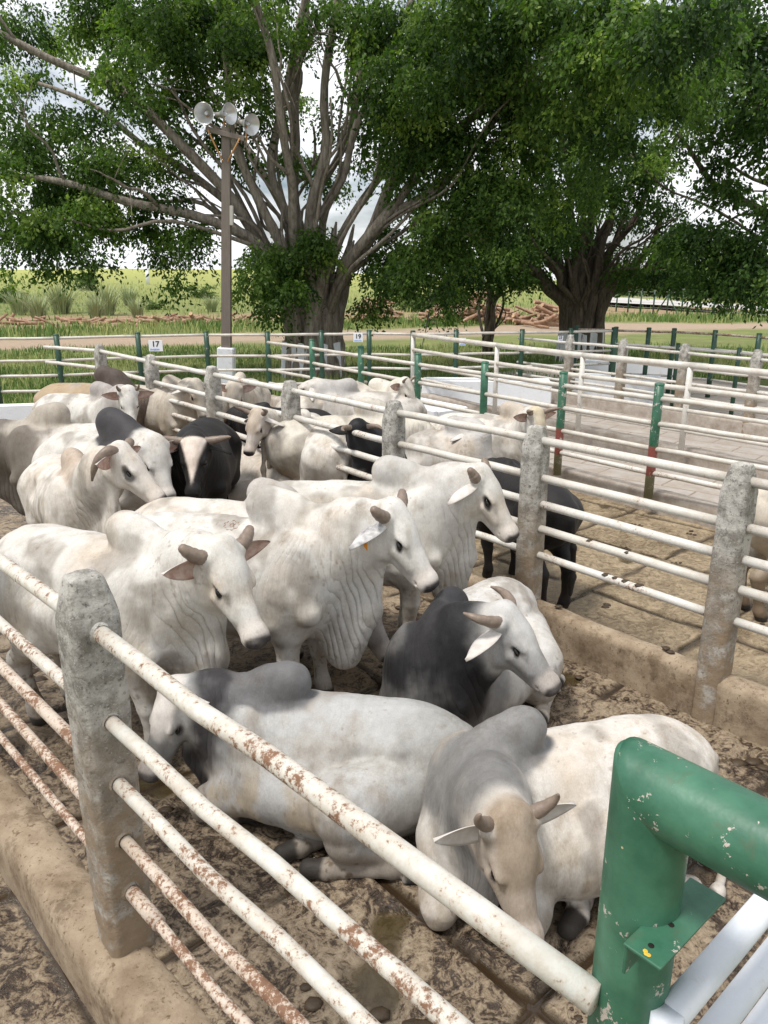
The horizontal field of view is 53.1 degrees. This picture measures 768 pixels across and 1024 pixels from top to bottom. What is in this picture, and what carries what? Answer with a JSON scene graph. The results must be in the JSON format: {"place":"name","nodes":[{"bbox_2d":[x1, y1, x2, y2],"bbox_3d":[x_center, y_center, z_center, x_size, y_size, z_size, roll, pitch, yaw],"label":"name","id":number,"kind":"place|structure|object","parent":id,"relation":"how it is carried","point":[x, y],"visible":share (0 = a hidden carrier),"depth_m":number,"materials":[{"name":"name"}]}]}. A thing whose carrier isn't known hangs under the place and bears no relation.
{"place":"outdoors","nodes":[
{"label":"outdoors","id":0,"kind":"place"},
{"bbox_2d":[0,498,27,538],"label":"pen floor","id":1,"kind":"structure","parent":0,"point":[11,518],"depth_m":10.37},
{"bbox_2d":[0,402,97,515],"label":"bull","id":2,"kind":"object","parent":1,"relation":"on","point":[22,440],"visible":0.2,"depth_m":8.54,"materials":[{"name":"white"}]},
{"bbox_2d":[33,366,149,427],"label":"bull","id":3,"kind":"object","parent":1,"relation":"on","point":[111,376],"visible":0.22,"depth_m":12.35,"materials":[{"name":"beige"}]},
{"bbox_2d":[17,438,166,533],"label":"bull","id":4,"kind":"object","parent":1,"relation":"on","point":[72,487],"visible":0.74,"depth_m":6.88,"materials":[{"name":"white"}]},
{"bbox_2d":[32,381,154,423],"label":"bull","id":5,"kind":"object","parent":1,"relation":"on","point":[85,408],"visible":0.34,"depth_m":11.54,"materials":[{"name":"white"}]},
{"bbox_2d":[31,407,177,510],"bbox_3d":[-3.020,-0.256,8.416,2.291,1.827,0.851,11,20,33],"label":"bull","id":6,"kind":"object","parent":1,"relation":"on","point":[112,424],"visible":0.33,"depth_m":7.87,"materials":[{"name":"white"}]},
{"bbox_2d":[163,417,241,499],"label":"bull","id":7,"kind":"object","parent":1,"relation":"on","point":[206,457],"visible":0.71,"depth_m":8.20,"materials":[{"name":"black"}]},
{"bbox_2d":[228,442,290,500],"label":"bull","id":8,"kind":"object","parent":1,"relation":"on","point":[250,466],"visible":0.19,"depth_m":9.89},
{"bbox_2d":[0,872,96,1023],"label":"floor","id":9,"kind":"structure","parent":0,"point":[36,987],"depth_m":3.90,"materials":[{"name":"soil"}]},
{"bbox_2d":[0,552,600,1023],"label":"pipe fence","id":10,"kind":"object","parent":9,"relation":"on","point":[100,922],"visible":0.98,"depth_m":3.24,"materials":[{"name":"metal"}]},
{"bbox_2d":[0,586,767,1023],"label":"pen floor","id":11,"kind":"structure","parent":0,"point":[468,972],"depth_m":3.94,"materials":[{"name":"soil"}]},
{"bbox_2d":[0,510,270,742],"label":"bull","id":12,"kind":"object","parent":11,"relation":"on","point":[181,595],"visible":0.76,"depth_m":4.68,"materials":[{"name":"white"}]},
{"bbox_2d":[135,477,389,661],"bbox_3d":[-1.028,0.504,6.251,2.355,1.628,0.792,4,17,12],"label":"bull","id":13,"kind":"object","parent":11,"relation":"on","point":[378,643],"visible":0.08,"depth_m":6.04,"materials":[{"name":"white"}]},
{"bbox_2d":[143,484,439,691],"bbox_3d":[-0.844,0.639,5.641,2.542,1.730,0.823,4,17,12],"label":"bull","id":14,"kind":"object","parent":11,"relation":"on","point":[318,570],"visible":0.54,"depth_m":5.24,"materials":[{"name":"white"}]},
{"bbox_2d":[137,660,472,884],"bbox_3d":[-0.435,1.377,4.459,2.167,1.000,1.017,4,17,11],"label":"bull","id":15,"kind":"object","parent":11,"relation":"on","point":[371,755],"visible":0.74,"depth_m":4.27,"materials":[{"name":"white"}]},
{"bbox_2d":[244,455,518,627],"bbox_3d":[-0.087,0.350,6.613,2.406,1.717,0.832,1,17,2],"label":"bull","id":16,"kind":"object","parent":11,"relation":"on","point":[451,504],"visible":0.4,"depth_m":6.26,"materials":[{"name":"white"}]},
{"bbox_2d":[379,576,564,727],"bbox_3d":[0.822,0.942,5.585,1.329,1.181,1.969,10,20,30],"label":"bull","id":17,"kind":"object","parent":11,"relation":"on","point":[474,655],"visible":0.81,"depth_m":4.95,"materials":[{"name":"black"}]},
{"bbox_2d":[416,705,725,940],"bbox_3d":[1.037,1.518,3.938,1.935,1.034,1.252,-5,18,-15],"label":"bull","id":18,"kind":"object","parent":11,"relation":"on","point":[512,820],"visible":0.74,"depth_m":3.74,"materials":[{"name":"white"}]},
{"bbox_2d":[587,737,767,1023],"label":"gatepost","id":19,"kind":"object","parent":11,"relation":"on","point":[669,812],"visible":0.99,"depth_m":1.54,"materials":[{"name":"green"}]},
{"bbox_2d":[649,894,767,1023],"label":"gate","id":20,"kind":"structure","parent":19,"relation":"attached to","point":[697,984],"depth_m":1.84,"materials":[{"name":"silver metal"}]},
{"bbox_2d":[0,269,767,403],"bbox_3d":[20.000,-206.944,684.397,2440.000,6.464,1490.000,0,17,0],"label":"ground","id":21,"kind":"structure","parent":0,"point":[739,328],"depth_m":47.49,"materials":[{"name":"plant"}]},
{"bbox_2d":[2,321,16,324],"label":"log","id":22,"kind":"object","parent":21,"relation":"on","point":[8,322],"visible":0.56,"depth_m":55.62,"materials":[{"name":"beige"}]},
{"bbox_2d":[0,283,26,302],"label":"bush","id":23,"kind":"object","parent":21,"relation":"on","point":[3,295],"visible":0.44,"depth_m":88.16,"materials":[{"name":"green plant"}]},
{"bbox_2d":[0,403,33,419],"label":"wall","id":24,"kind":"structure","parent":21,"relation":"on","point":[19,411],"depth_m":17.53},
{"bbox_2d":[1,286,42,314],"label":"reed tuft","id":25,"kind":"object","parent":21,"relation":"on","point":[19,308],"visible":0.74,"depth_m":69.16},
{"bbox_2d":[17,321,43,324],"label":"log","id":26,"kind":"object","parent":21,"relation":"on","point":[33,323],"visible":0.84,"depth_m":54.38,"materials":[{"name":"beige"}]},
{"bbox_2d":[17,290,56,318],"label":"reed tuft","id":27,"kind":"object","parent":21,"relation":"on","point":[38,307],"visible":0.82,"depth_m":61.53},
{"bbox_2d":[34,316,56,324],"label":"log","id":28,"kind":"object","parent":21,"relation":"on","point":[41,319],"visible":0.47,"depth_m":55.22,"materials":[{"name":"beige"}]},
{"bbox_2d":[37,279,82,313],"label":"reed tuft","id":29,"kind":"object","parent":21,"relation":"on","point":[62,303],"visible":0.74,"depth_m":70.82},
{"bbox_2d":[60,317,81,321],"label":"log","id":30,"kind":"object","parent":21,"relation":"on","point":[78,318],"visible":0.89,"depth_m":57.33,"materials":[{"name":"beige"}]},
{"bbox_2d":[69,270,99,289],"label":"bush","id":31,"kind":"object","parent":21,"relation":"on","point":[83,280],"visible":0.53,"depth_m":113.67,"materials":[{"name":"green plant"}]},
{"bbox_2d":[76,258,103,268],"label":"bush","id":32,"kind":"object","parent":21,"relation":"on","point":[94,264],"visible":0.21,"depth_m":204.62,"materials":[{"name":"green plant"}]},
{"bbox_2d":[81,292,112,318],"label":"reed tuft","id":33,"kind":"object","parent":21,"relation":"on","point":[94,309],"visible":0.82,"depth_m":63.53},
{"bbox_2d":[87,316,106,323],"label":"log","id":34,"kind":"object","parent":21,"relation":"on","point":[101,319],"visible":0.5,"depth_m":56.68,"materials":[{"name":"beige"}]},
{"bbox_2d":[81,279,133,314],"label":"reed tuft","id":35,"kind":"object","parent":21,"relation":"on","point":[110,309],"visible":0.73,"depth_m":68.93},
{"bbox_2d":[117,283,142,304],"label":"reed tuft","id":36,"kind":"object","parent":21,"relation":"on","point":[127,292],"visible":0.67,"depth_m":86.33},
{"bbox_2d":[121,296,150,317],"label":"reed tuft","id":37,"kind":"object","parent":21,"relation":"on","point":[136,309],"visible":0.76,"depth_m":63.47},
{"bbox_2d":[145,269,149,284],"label":"marker post","id":38,"kind":"object","parent":21,"relation":"on","point":[147,278],"visible":0.81,"depth_m":124.17,"materials":[{"name":"white"}]},
{"bbox_2d":[141,299,175,309],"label":"bush","id":39,"kind":"object","parent":21,"relation":"on","point":[150,306],"visible":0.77,"depth_m":80.92,"materials":[{"name":"green plant"}]},
{"bbox_2d":[151,315,172,321],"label":"log","id":40,"kind":"object","parent":21,"relation":"on","point":[158,318],"visible":0.61,"depth_m":53.28,"materials":[{"name":"beige"}]},
{"bbox_2d":[182,284,218,297],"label":"bush","id":41,"kind":"object","parent":21,"relation":"on","point":[202,291],"visible":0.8,"depth_m":100.74,"materials":[{"name":"green plant"}]},
{"bbox_2d":[199,295,220,311],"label":"reed tuft","id":42,"kind":"object","parent":21,"relation":"on","point":[211,305],"visible":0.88,"depth_m":76.93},
{"bbox_2d":[194,102,259,382],"bbox_3d":[-4.132,-6.591,20.333,1.582,7.650,0.709,3,17,-1],"label":"lamp post","id":43,"kind":"object","parent":21,"relation":"on","point":[227,113],"visible":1,"depth_m":19.95,"materials":[{"name":"grey metal"}]},
{"bbox_2d":[233,253,260,267],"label":"bush","id":44,"kind":"object","parent":21,"relation":"on","point":[238,260],"visible":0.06,"depth_m":199.39,"materials":[{"name":"green plant"}]},
{"bbox_2d":[0,327,616,403],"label":"post fence","id":45,"kind":"object","parent":21,"relation":"on","point":[137,336],"visible":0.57,"depth_m":19.91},
{"bbox_2d":[148,340,162,350],"bbox_3d":[-5.720,-4.163,19.238,0.350,0.270,0.016,0,17,0],"label":"number sign","id":46,"kind":"object","parent":45,"relation":"attached to","point":[155,345],"visible":1,"depth_m":19.23,"materials":[{"name":"white"}]},
{"bbox_2d":[353,333,362,341],"bbox_3d":[-0.520,-3.504,15.446,0.190,0.170,0.016,0,17,0],"label":"number sign","id":47,"kind":"object","parent":45,"relation":"attached to","point":[357,337],"visible":1,"depth_m":15.44,"materials":[{"name":"white"}]},
{"bbox_2d":[0,280,763,328],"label":"grass","id":48,"kind":"structure","parent":21,"relation":"on","point":[208,312],"depth_m":84.56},
{"bbox_2d":[0,0,767,379],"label":"fig tree","id":49,"kind":"object","parent":21,"relation":"on","point":[432,76],"visible":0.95,"depth_m":21.26,"materials":[{"name":"green plant"}]},
{"bbox_2d":[0,341,767,403],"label":"grass","id":50,"kind":"structure","parent":21,"relation":"on","point":[31,380],"depth_m":29.57,"materials":[{"name":"plant"}]},
{"bbox_2d":[391,291,430,310],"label":"bush","id":51,"kind":"object","parent":21,"relation":"on","point":[405,306],"visible":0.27,"depth_m":74.07,"materials":[{"name":"green plant"}]},
{"bbox_2d":[400,298,433,312],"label":"bush","id":52,"kind":"object","parent":21,"relation":"on","point":[419,307],"visible":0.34,"depth_m":71.17,"materials":[{"name":"green plant"}]},
{"bbox_2d":[460,310,481,323],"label":"log","id":53,"kind":"object","parent":21,"relation":"on","point":[471,317],"visible":0.81,"depth_m":51.19,"materials":[{"name":"beige"}]},
{"bbox_2d":[418,223,549,355],"bbox_3d":[4.259,-9.799,31.730,5.755,7.254,4.520,0,17,0],"label":"twin trunk tree","id":54,"kind":"object","parent":21,"relation":"on","point":[490,325],"visible":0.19,"depth_m":32.73,"materials":[{"name":"green plant"}]},
{"bbox_2d":[512,318,524,323],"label":"log","id":55,"kind":"object","parent":21,"relation":"on","point":[516,320],"visible":0.5,"depth_m":51.80,"materials":[{"name":"beige"}]},
{"bbox_2d":[516,314,545,324],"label":"log","id":56,"kind":"object","parent":21,"relation":"on","point":[540,317],"visible":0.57,"depth_m":52.77,"materials":[{"name":"beige"}]},
{"bbox_2d":[521,320,548,327],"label":"log","id":57,"kind":"object","parent":21,"relation":"on","point":[531,323],"visible":0.92,"depth_m":50.35,"materials":[{"name":"beige"}]},
{"bbox_2d":[533,321,558,325],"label":"log","id":58,"kind":"object","parent":21,"relation":"on","point":[547,323],"visible":0.67,"depth_m":49.51,"materials":[{"name":"beige"}]},
{"bbox_2d":[538,313,556,323],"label":"log","id":59,"kind":"object","parent":58,"relation":"on","point":[551,317],"visible":1,"depth_m":49.24,"materials":[{"name":"beige"}]},
{"bbox_2d":[356,0,767,362],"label":"fig tree","id":60,"kind":"object","parent":21,"relation":"on","point":[586,288],"visible":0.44,"depth_m":27.43,"materials":[{"name":"green plant"}]},
{"bbox_2d":[410,332,767,479],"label":"post fence","id":61,"kind":"object","parent":21,"relation":"on","point":[685,410],"visible":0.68,"depth_m":13.96,"materials":[{"name":"metal"}]},
{"bbox_2d":[616,267,653,296],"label":"bush","id":62,"kind":"object","parent":21,"relation":"on","point":[622,294],"visible":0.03,"depth_m":115.54,"materials":[{"name":"green plant"}]},
{"bbox_2d":[516,334,767,436],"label":"post fence","id":63,"kind":"object","parent":21,"relation":"on","point":[756,359],"visible":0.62,"depth_m":17.16,"materials":[{"name":"metal"}]},
{"bbox_2d":[634,259,685,296],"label":"bush","id":64,"kind":"object","parent":21,"relation":"on","point":[645,293],"visible":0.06,"depth_m":114.28,"materials":[{"name":"green plant"}]},
{"bbox_2d":[613,289,762,318],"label":"roadside fence","id":65,"kind":"object","parent":21,"relation":"on","point":[667,302],"visible":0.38,"depth_m":71.78,"materials":[{"name":"white"}]},
{"bbox_2d":[630,0,767,328],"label":"fig tree","id":66,"kind":"object","parent":21,"relation":"on","point":[738,249],"visible":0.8,"depth_m":21.32,"materials":[{"name":"green plant"}]},
{"bbox_2d":[666,252,751,299],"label":"bush","id":67,"kind":"object","parent":21,"relation":"on","point":[698,277],"visible":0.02,"depth_m":106.41,"materials":[{"name":"green plant"}]},
{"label":"log","id":68,"kind":"object","parent":21,"relation":"on","visible":0},
{"bbox_2d":[495,307,509,311],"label":"log","id":69,"kind":"object","parent":68,"relation":"on","point":[505,308],"visible":0.53,"depth_m":52.85,"materials":[{"name":"beige"}]},
{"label":"log","id":70,"kind":"object","parent":21,"relation":"on","visible":0},
{"bbox_2d":[535,304,556,314],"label":"log","id":71,"kind":"object","parent":70,"relation":"on","point":[543,309],"visible":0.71,"depth_m":50.87,"materials":[{"name":"beige"}]},
{"bbox_2d":[0,308,767,336],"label":"grass","id":72,"kind":"structure","parent":0,"point":[216,325],"depth_m":49.69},
{"bbox_2d":[0,0,767,279],"label":"sky","id":73,"kind":"structure","parent":0,"point":[310,84],"materials":[{"name":"white"}]},
{"bbox_2d":[205,401,767,686],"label":"pen floor","id":74,"kind":"structure","parent":0,"point":[652,620],"depth_m":8.11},
{"bbox_2d":[136,375,205,435],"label":"bull","id":75,"kind":"object","parent":74,"relation":"on","point":[159,418],"visible":0.31,"depth_m":12.26,"materials":[{"name":"beige"}]},
{"bbox_2d":[221,372,270,412],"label":"bull","id":76,"kind":"object","parent":74,"relation":"on","point":[246,393],"visible":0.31,"depth_m":12.49,"materials":[{"name":"beige"}]},
{"bbox_2d":[233,406,319,468],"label":"bull","id":77,"kind":"object","parent":74,"relation":"on","point":[261,423],"visible":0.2,"depth_m":9.20,"materials":[{"name":"beige"}]},
{"bbox_2d":[223,402,330,448],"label":"bull","id":78,"kind":"object","parent":74,"relation":"on","point":[236,426],"visible":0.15,"depth_m":11.50,"materials":[{"name":"black"}]},
{"bbox_2d":[259,409,351,480],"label":"bull","id":79,"kind":"object","parent":74,"relation":"on","point":[321,459],"visible":0.21,"depth_m":8.89,"materials":[{"name":"white"}]},
{"bbox_2d":[276,381,375,409],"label":"bull","id":80,"kind":"object","parent":74,"relation":"on","point":[306,402],"visible":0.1,"depth_m":11.93,"materials":[{"name":"white"}]},
{"bbox_2d":[260,397,434,480],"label":"bull","id":81,"kind":"object","parent":74,"relation":"on","point":[282,447],"visible":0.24,"depth_m":9.34,"materials":[{"name":"white"}]},
{"bbox_2d":[298,378,426,415],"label":"bull","id":82,"kind":"object","parent":74,"relation":"on","point":[346,388],"visible":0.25,"depth_m":11.99,"materials":[{"name":"white"}]},
{"bbox_2d":[329,418,406,480],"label":"bull","id":83,"kind":"object","parent":74,"relation":"on","point":[370,447],"visible":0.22,"depth_m":8.51,"materials":[{"name":"black"}]},
{"bbox_2d":[368,376,415,397],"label":"bull","id":84,"kind":"object","parent":74,"relation":"on","point":[403,386],"visible":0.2,"depth_m":12.01,"materials":[{"name":"white"}]},
{"bbox_2d":[33,523,767,1023],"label":"dung clods","id":85,"kind":"object","parent":74,"relation":"on","point":[377,1013],"visible":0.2,"depth_m":4.67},
{"bbox_2d":[43,344,767,746],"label":"pipe fence","id":86,"kind":"object","parent":74,"relation":"on","point":[709,688],"visible":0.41,"depth_m":6.03,"materials":[{"name":"metal"}]},
{"bbox_2d":[405,415,493,465],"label":"bull","id":87,"kind":"object","parent":74,"relation":"on","point":[470,443],"visible":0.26,"depth_m":9.36,"materials":[{"name":"white"}]},
{"bbox_2d":[430,401,560,463],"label":"bull","id":88,"kind":"object","parent":74,"relation":"on","point":[513,416],"visible":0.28,"depth_m":10.17,"materials":[{"name":"white"}]},
{"bbox_2d":[267,339,767,529],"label":"post fence","id":89,"kind":"object","parent":74,"relation":"on","point":[558,469],"visible":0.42,"depth_m":11.03,"materials":[{"name":"metal"}]},
{"bbox_2d":[477,457,583,608],"bbox_3d":[1.364,0.120,8.019,0.735,1.334,2.128,-5,18,-16],"label":"bull","id":90,"kind":"object","parent":74,"relation":"on","point":[557,547],"visible":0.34,"depth_m":7.32,"materials":[{"name":"black"}]},
{"bbox_2d":[741,489,767,622],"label":"bull","id":91,"kind":"object","parent":74,"relation":"on","point":[758,578],"visible":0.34,"depth_m":7.08,"materials":[{"name":"white"}]},
{"bbox_2d":[421,367,767,502],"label":"paved floor","id":92,"kind":"structure","parent":0,"point":[750,451],"depth_m":14.85,"materials":[{"name":"concrete"}]},
{"bbox_2d":[421,398,467,416],"bbox_3d":[0.305,-2.199,16.861,0.900,0.620,3.622,-11,20,-33],"label":"feed trough","id":93,"kind":"object","parent":92,"relation":"on","point":[435,411],"visible":0.14,"depth_m":15.57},
{"bbox_2d":[422,377,551,405],"bbox_3d":[2.625,-3.102,19.802,3.264,0.640,0.700,2,17,5],"label":"feed trough","id":94,"kind":"object","parent":92,"relation":"on","point":[515,391],"visible":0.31,"depth_m":19.45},
{"bbox_2d":[574,373,660,403],"bbox_3d":[6.175,-3.278,20.350,2.151,0.660,0.800,5,18,17],"label":"feed trough","id":95,"kind":"object","parent":92,"relation":"on","point":[626,386],"visible":0.1,"depth_m":20.02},
{"bbox_2d":[585,359,672,378],"bbox_3d":[8.050,-4.558,24.638,3.158,0.620,0.800,3,17,10],"label":"feed trough","id":96,"kind":"object","parent":92,"relation":"on","point":[634,368],"visible":0.17,"depth_m":24.26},
{"bbox_2d":[572,325,767,397],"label":"post fence","id":97,"kind":"object","parent":92,"relation":"on","point":[715,334],"visible":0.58,"depth_m":21.10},
{"bbox_2d":[611,338,767,414],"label":"post fence","id":98,"kind":"object","parent":92,"relation":"on","point":[739,352],"visible":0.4,"depth_m":18.20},
{"bbox_2d":[611,297,767,309],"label":"road","id":99,"kind":"structure","parent":0,"point":[634,300],"depth_m":87.88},
{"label":"log","id":100,"kind":"object","parent":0,"visible":0},
{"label":"log","id":101,"kind":"object","parent":100,"relation":"on","visible":0},
{"bbox_2d":[533,300,554,305],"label":"log","id":102,"kind":"object","parent":101,"relation":"on","point":[537,302],"visible":0.64,"depth_m":52.33,"materials":[{"name":"beige"}]},
{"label":"log","id":103,"kind":"object","parent":101,"relation":"on","visible":0},
{"bbox_2d":[541,303,552,309],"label":"log","id":104,"kind":"object","parent":103,"relation":"on","point":[544,305],"visible":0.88,"depth_m":51.84,"materials":[{"name":"beige"}]},
{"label":"log","id":105,"kind":"object","parent":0,"visible":0},
{"bbox_2d":[523,312,543,318],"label":"log","id":106,"kind":"object","parent":105,"relation":"on","point":[529,316],"visible":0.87,"depth_m":53.03,"materials":[{"name":"beige"}]},
{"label":"log","id":107,"kind":"object","parent":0,"visible":0},
{"bbox_2d":[514,305,543,318],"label":"log","id":108,"kind":"object","parent":107,"relation":"on","point":[523,309],"visible":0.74,"depth_m":53.46,"materials":[{"name":"beige"}]},
{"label":"log","id":109,"kind":"object","parent":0,"visible":0},
{"bbox_2d":[138,318,156,322],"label":"log","id":110,"kind":"object","parent":109,"relation":"on","point":[148,320],"visible":0.74,"depth_m":52.11,"materials":[{"name":"beige"}]},
{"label":"log","id":111,"kind":"object","parent":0,"visible":0},
{"bbox_2d":[181,315,202,322],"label":"log","id":112,"kind":"object","parent":111,"relation":"on","point":[197,319],"visible":0.79,"depth_m":53.84,"materials":[{"name":"beige"}]},
{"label":"log","id":113,"kind":"object","parent":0,"visible":0},
{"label":"log","id":114,"kind":"object","parent":113,"relation":"on","visible":0},
{"bbox_2d":[461,309,483,315],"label":"log","id":115,"kind":"object","parent":114,"relation":"on","point":[473,312],"visible":0.42,"depth_m":53.21,"materials":[{"name":"beige"}]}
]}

